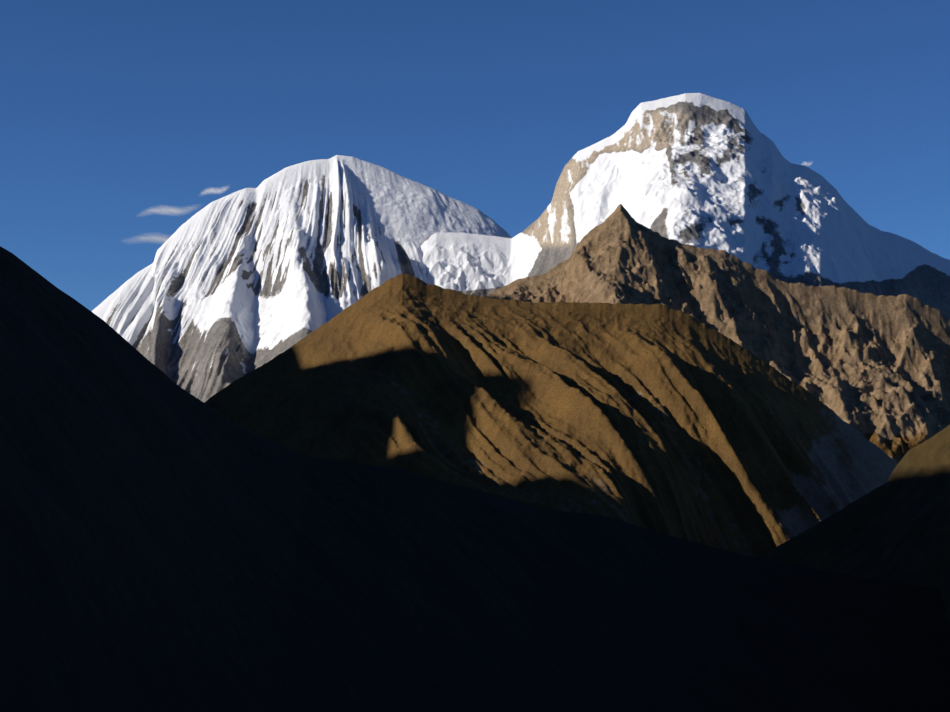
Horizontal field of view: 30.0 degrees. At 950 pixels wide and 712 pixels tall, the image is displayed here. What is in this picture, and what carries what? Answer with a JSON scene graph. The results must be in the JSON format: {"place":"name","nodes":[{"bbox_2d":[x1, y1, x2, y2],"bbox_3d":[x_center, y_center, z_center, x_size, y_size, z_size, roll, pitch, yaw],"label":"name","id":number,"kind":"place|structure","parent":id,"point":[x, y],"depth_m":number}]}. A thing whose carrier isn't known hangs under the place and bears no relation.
{"place":"outdoors","nodes":[
{"label":"outdoors","id":0,"kind":"place"},
{"bbox_2d":[121,232,169,243],"bbox_3d":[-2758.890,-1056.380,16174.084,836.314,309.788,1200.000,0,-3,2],"label":"cloud","id":1,"kind":"structure","parent":0,"point":[158,238],"depth_m":16006.87},
{"bbox_2d":[152,363,176,384],"bbox_3d":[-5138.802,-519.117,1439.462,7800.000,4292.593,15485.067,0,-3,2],"label":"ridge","id":2,"kind":"structure","parent":0,"point":[165,374],"depth_m":8692.69},
{"bbox_2d":[136,204,202,217],"bbox_3d":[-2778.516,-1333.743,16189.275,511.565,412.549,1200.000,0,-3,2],"label":"cloud","id":3,"kind":"structure","parent":0,"point":[167,210],"depth_m":16165.18},
{"bbox_2d":[201,186,228,196],"bbox_3d":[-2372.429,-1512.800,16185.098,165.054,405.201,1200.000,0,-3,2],"label":"cloud","id":4,"kind":"structure","parent":0,"point":[213,190],"depth_m":16188.00},
{"bbox_2d":[91,155,511,402],"bbox_3d":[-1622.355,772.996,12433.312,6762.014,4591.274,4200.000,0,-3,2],"label":"mountain","id":5,"kind":"structure","parent":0,"point":[215,297],"depth_m":12623.96},
{"bbox_2d":[0,246,949,711],"bbox_3d":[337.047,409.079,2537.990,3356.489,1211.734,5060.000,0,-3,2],"label":"hill","id":6,"kind":"structure","parent":0,"point":[166,544],"depth_m":1974.71},
{"bbox_2d":[0,0,949,310],"label":"sky","id":7,"kind":"structure","parent":0,"point":[111,111]},
{"bbox_2d":[205,273,897,557],"bbox_3d":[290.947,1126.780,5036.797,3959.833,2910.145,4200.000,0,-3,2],"label":"brown hill","id":8,"kind":"structure","parent":0,"point":[664,419],"depth_m":5503.48},
{"bbox_2d":[421,93,949,318],"bbox_3d":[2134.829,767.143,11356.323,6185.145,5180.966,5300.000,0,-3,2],"label":"mountain","id":9,"kind":"structure","parent":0,"point":[701,170],"depth_m":11717.17},
{"bbox_2d":[485,204,949,462],"bbox_3d":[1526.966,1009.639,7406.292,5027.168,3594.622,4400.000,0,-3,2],"label":"rocky ridge","id":10,"kind":"structure","parent":0,"point":[873,368],"depth_m":8268.92},
{"bbox_2d":[759,424,949,621],"bbox_3d":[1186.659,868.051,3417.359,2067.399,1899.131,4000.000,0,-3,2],"label":"slope","id":11,"kind":"structure","parent":0,"point":[895,527],"depth_m":3785.01}
]}

